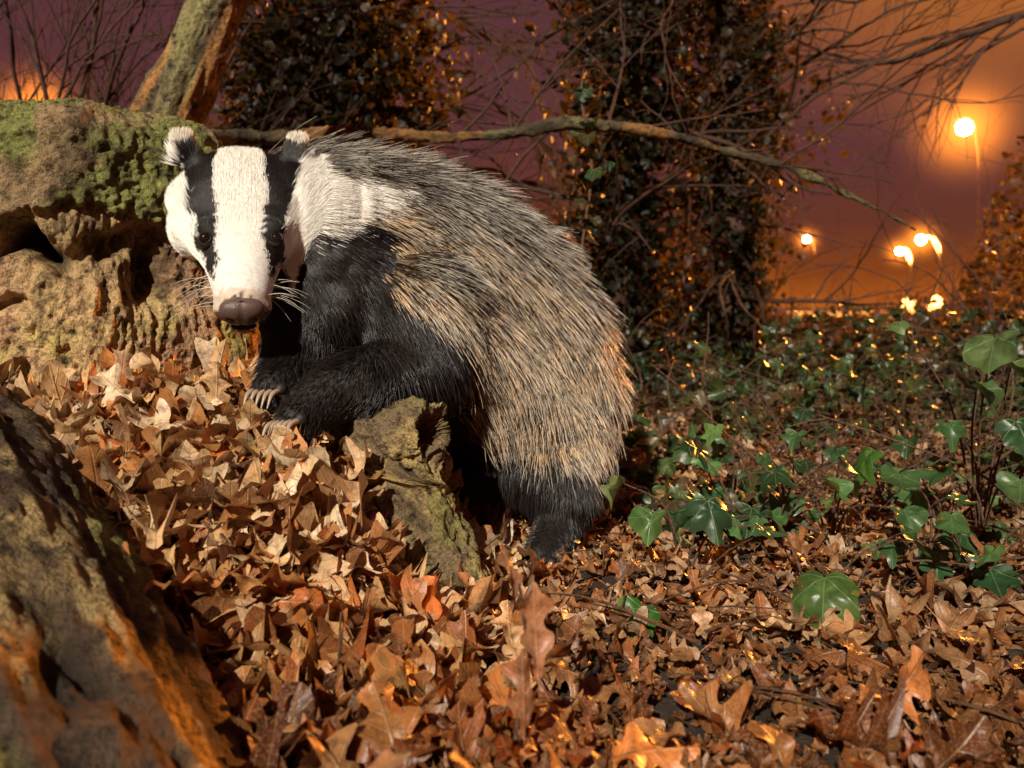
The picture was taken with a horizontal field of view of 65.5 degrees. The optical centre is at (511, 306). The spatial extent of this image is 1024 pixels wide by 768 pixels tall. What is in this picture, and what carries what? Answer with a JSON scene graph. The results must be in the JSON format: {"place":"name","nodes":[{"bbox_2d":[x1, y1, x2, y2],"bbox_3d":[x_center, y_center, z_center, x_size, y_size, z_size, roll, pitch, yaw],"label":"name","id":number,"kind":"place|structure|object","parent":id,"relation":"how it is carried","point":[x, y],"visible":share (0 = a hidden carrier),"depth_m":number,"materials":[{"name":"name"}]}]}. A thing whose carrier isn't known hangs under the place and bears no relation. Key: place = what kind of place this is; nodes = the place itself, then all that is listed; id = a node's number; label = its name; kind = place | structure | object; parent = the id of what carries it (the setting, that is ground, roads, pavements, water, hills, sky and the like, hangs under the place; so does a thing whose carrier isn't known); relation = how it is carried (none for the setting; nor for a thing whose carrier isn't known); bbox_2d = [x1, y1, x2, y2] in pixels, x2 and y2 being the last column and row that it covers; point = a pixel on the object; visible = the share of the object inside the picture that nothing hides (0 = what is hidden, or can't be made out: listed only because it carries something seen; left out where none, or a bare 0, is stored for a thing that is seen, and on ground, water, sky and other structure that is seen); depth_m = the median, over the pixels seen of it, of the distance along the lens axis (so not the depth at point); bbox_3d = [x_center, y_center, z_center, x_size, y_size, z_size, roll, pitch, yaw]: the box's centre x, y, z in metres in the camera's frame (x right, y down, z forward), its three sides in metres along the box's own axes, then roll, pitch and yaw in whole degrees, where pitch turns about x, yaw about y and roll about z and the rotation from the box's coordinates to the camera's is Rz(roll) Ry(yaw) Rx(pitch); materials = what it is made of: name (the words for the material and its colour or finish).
{"place":"outdoors","nodes":[
{"label":"outdoors","id":0,"kind":"place"},
{"bbox_2d":[0,0,1023,307],"label":"sky","id":1,"kind":"structure","parent":0,"point":[1007,56],"materials":[{"name":"purple"}]},
{"bbox_2d":[0,308,1023,767],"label":"ground","id":2,"kind":"structure","parent":0,"point":[669,706],"depth_m":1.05,"materials":[{"name":"brown plant"}]},
{"bbox_2d":[0,383,246,767],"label":"fallen log","id":3,"kind":"object","parent":2,"relation":"on","point":[102,664],"visible":0.98,"depth_m":0.62,"materials":[{"name":"brown wood"}]},
{"bbox_2d":[0,97,260,384],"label":"rock","id":4,"kind":"object","parent":2,"relation":"on","point":[93,262],"visible":0.47,"depth_m":1.22,"materials":[{"name":"brown stone"}]},
{"bbox_2d":[128,0,249,125],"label":"leaning tree","id":5,"kind":"object","parent":2,"relation":"on","point":[184,75],"visible":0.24,"depth_m":1.88,"materials":[{"name":"brown plant"}]},
{"bbox_2d":[209,0,1023,263],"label":"mossy bough","id":6,"kind":"object","parent":5,"relation":"attached to","point":[253,137],"visible":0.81,"depth_m":2.51,"materials":[{"name":"brown plant"}]},
{"bbox_2d":[0,0,406,150],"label":"bare shrub","id":7,"kind":"object","parent":2,"relation":"on","point":[90,62],"visible":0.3,"depth_m":2.96,"materials":[{"name":"brown plant"}]},
{"bbox_2d":[57,0,543,352],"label":"ivy clad tree","id":8,"kind":"object","parent":2,"relation":"on","point":[349,47],"visible":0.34,"depth_m":3.72,"materials":[{"name":"green plant"}]},
{"bbox_2d":[369,749,410,767],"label":"dead leaf sprig","id":9,"kind":"object","parent":2,"relation":"on","point":[386,758],"visible":1,"depth_m":0.52,"materials":[{"name":"brown plant"}]},
{"bbox_2d":[161,117,637,569],"bbox_3d":[-0.091,0.086,1.330,0.866,0.671,0.419,0,0,-43],"label":"badger","id":10,"kind":"object","parent":2,"relation":"on","point":[480,308],"visible":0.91,"depth_m":1.17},
{"bbox_2d":[330,395,502,631],"bbox_3d":[-0.181,0.298,1.103,0.427,0.354,0.206,0,0,39],"label":"broken branch stub","id":11,"kind":"object","parent":2,"relation":"on","point":[408,439],"visible":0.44,"depth_m":1.07,"materials":[{"name":"brown plant"}]},
{"bbox_2d":[448,742,560,767],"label":"dead leaf sprig","id":12,"kind":"object","parent":2,"relation":"on","point":[554,762],"visible":1,"depth_m":0.47,"materials":[{"name":"brown plant"}]},
{"bbox_2d":[496,542,554,767],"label":"dead leaf sprig","id":13,"kind":"object","parent":2,"relation":"on","point":[537,637],"visible":1,"depth_m":0.66,"materials":[{"name":"brown plant"}]},
{"bbox_2d":[384,0,702,311],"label":"bare tree","id":14,"kind":"object","parent":2,"relation":"on","point":[515,118],"visible":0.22,"depth_m":6.31,"materials":[{"name":"brown plant"}]},
{"bbox_2d":[114,57,1023,377],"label":"background hedgerow","id":15,"kind":"object","parent":2,"relation":"on","point":[978,289],"visible":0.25,"depth_m":4.67,"materials":[{"name":"brown plant"}]},
{"bbox_2d":[566,68,614,273],"bbox_3d":[0.196,-0.190,2.001,0.123,0.820,0.122,0,0,0],"label":"climbing ivy stem","id":16,"kind":"object","parent":2,"relation":"on","point":[583,93],"visible":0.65,"depth_m":2.00,"materials":[{"name":"green plant"}]},
{"bbox_2d":[193,402,1023,725],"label":"fallen twigs","id":17,"kind":"object","parent":2,"relation":"on","point":[677,632],"visible":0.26,"depth_m":0.94,"materials":[{"name":"brown wood"}]},
{"bbox_2d":[361,0,906,386],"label":"ivy clad tree","id":18,"kind":"object","parent":2,"relation":"on","point":[636,159],"visible":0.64,"depth_m":4.15,"materials":[{"name":"green plant"}]},
{"bbox_2d":[599,475,788,582],"bbox_3d":[0.271,0.350,1.209,0.253,0.192,0.136,0,0,-17],"label":"ivy plant","id":19,"kind":"object","parent":2,"relation":"on","point":[712,518],"visible":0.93,"depth_m":1.17,"materials":[{"name":"green plant"}]},
{"bbox_2d":[711,437,766,491],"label":"ivy plant","id":20,"kind":"object","parent":2,"relation":"on","point":[720,445],"visible":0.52,"depth_m":1.62,"materials":[{"name":"green plant"}]},
{"bbox_2d":[688,423,794,498],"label":"ivy plant","id":21,"kind":"object","parent":2,"relation":"on","point":[711,433],"visible":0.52,"depth_m":1.54,"materials":[{"name":"green plant"}]},
{"bbox_2d":[724,463,784,490],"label":"ivy plant","id":22,"kind":"object","parent":2,"relation":"on","point":[774,468],"visible":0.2,"depth_m":1.72,"materials":[{"name":"green plant"}]},
{"bbox_2d":[680,440,829,544],"bbox_3d":[0.424,0.342,1.387,0.250,0.203,0.146,0,0,0],"label":"ivy plant","id":23,"kind":"object","parent":2,"relation":"on","point":[775,498],"visible":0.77,"depth_m":1.36,"materials":[{"name":"green plant"}]},
{"bbox_2d":[684,455,868,554],"bbox_3d":[0.427,0.333,1.295,0.280,0.198,0.125,0,0,24],"label":"ivy plant","id":24,"kind":"object","parent":2,"relation":"on","point":[843,488],"visible":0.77,"depth_m":1.28,"materials":[{"name":"green plant"}]},
{"bbox_2d":[536,0,1023,373],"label":"ivy clad tree","id":25,"kind":"object","parent":2,"relation":"on","point":[742,235],"visible":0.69,"depth_m":4.71,"materials":[{"name":"green plant"}]},
{"bbox_2d":[756,451,841,521],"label":"ivy plant","id":26,"kind":"object","parent":2,"relation":"on","point":[799,465],"visible":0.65,"depth_m":1.48,"materials":[{"name":"green plant"}]},
{"bbox_2d":[802,235,814,311],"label":"street lamp","id":27,"kind":"object","parent":2,"relation":"on","point":[806,237],"visible":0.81,"depth_m":59.93,"materials":[{"name":"paint"}]},
{"bbox_2d":[602,257,1023,546],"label":"ivy undergrowth","id":28,"kind":"object","parent":2,"relation":"on","point":[807,387],"visible":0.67,"depth_m":2.41,"materials":[{"name":"green plant"}]},
{"bbox_2d":[615,507,1020,642],"bbox_3d":[0.409,0.381,1.031,0.354,0.119,0.460,0,0,43],"label":"ivy plant","id":29,"kind":"object","parent":2,"relation":"on","point":[997,579],"visible":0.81,"depth_m":1.09,"materials":[{"name":"green plant"}]},
{"bbox_2d":[666,0,1023,207],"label":"bare tree","id":30,"kind":"object","parent":2,"relation":"on","point":[973,34],"visible":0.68,"depth_m":4.81,"materials":[{"name":"brown plant"}]},
{"bbox_2d":[780,428,927,545],"bbox_3d":[0.549,0.319,1.310,0.208,0.227,0.210,0,0,16],"label":"ivy plant","id":31,"kind":"object","parent":2,"relation":"on","point":[914,517],"visible":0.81,"depth_m":1.30,"materials":[{"name":"green plant"}]},
{"bbox_2d":[791,525,931,628],"bbox_3d":[0.451,0.365,1.053,0.198,0.138,0.111,0,0,-25],"label":"ivy plant","id":32,"kind":"object","parent":2,"relation":"on","point":[837,589],"visible":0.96,"depth_m":1.01,"materials":[{"name":"green plant"}]},
{"bbox_2d":[822,446,904,510],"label":"ivy plant","id":33,"kind":"object","parent":2,"relation":"on","point":[834,454],"visible":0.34,"depth_m":1.70,"materials":[{"name":"green plant"}]},
{"bbox_2d":[850,755,883,767],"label":"dead leaf sprig","id":34,"kind":"object","parent":2,"relation":"on","point":[856,764],"visible":1,"depth_m":0.53,"materials":[{"name":"brown plant"}]},
{"bbox_2d":[895,246,915,310],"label":"street lamp","id":35,"kind":"object","parent":2,"relation":"on","point":[899,250],"visible":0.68,"depth_m":79.80,"materials":[{"name":"concrete"}]},
{"bbox_2d":[873,454,948,515],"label":"ivy plant","id":36,"kind":"object","parent":2,"relation":"on","point":[893,490],"visible":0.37,"depth_m":1.52,"materials":[{"name":"green plant"}]},
{"bbox_2d":[861,465,977,568],"bbox_3d":[0.617,0.330,1.174,0.220,0.179,0.165,0,0,0],"label":"ivy plant","id":37,"kind":"object","parent":2,"relation":"on","point":[903,479],"visible":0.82,"depth_m":1.20,"materials":[{"name":"green plant"}]},
{"bbox_2d":[915,233,942,310],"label":"street lamp","id":38,"kind":"object","parent":2,"relation":"on","point":[920,238],"visible":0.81,"depth_m":66.81,"materials":[{"name":"concrete"}]},
{"bbox_2d":[884,320,1023,540],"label":"ivy plant","id":39,"kind":"object","parent":2,"relation":"on","point":[986,354],"visible":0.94,"depth_m":1.22,"materials":[{"name":"green plant"}]},
{"bbox_2d":[891,434,1023,534],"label":"ivy plant","id":40,"kind":"object","parent":2,"relation":"on","point":[914,496],"visible":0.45,"depth_m":1.47,"materials":[{"name":"green plant"}]},
{"bbox_2d":[953,117,978,317],"bbox_3d":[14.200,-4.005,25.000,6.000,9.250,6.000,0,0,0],"label":"street lamp","id":41,"kind":"object","parent":2,"relation":"on","point":[968,123],"visible":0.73,"depth_m":24.93,"materials":[{"name":"glass"}]},
{"bbox_2d":[918,511,1020,589],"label":"ivy plant","id":42,"kind":"object","parent":2,"relation":"on","point":[955,522],"visible":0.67,"depth_m":1.11,"materials":[{"name":"green plant"}]},
{"bbox_2d":[918,462,1023,556],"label":"ivy plant","id":43,"kind":"object","parent":2,"relation":"on","point":[933,474],"visible":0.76,"depth_m":1.33,"materials":[{"name":"green plant"}]},
{"bbox_2d":[932,423,1023,511],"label":"ivy plant","id":44,"kind":"object","parent":2,"relation":"on","point":[1015,456],"visible":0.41,"depth_m":1.65,"materials":[{"name":"green plant"}]}
]}

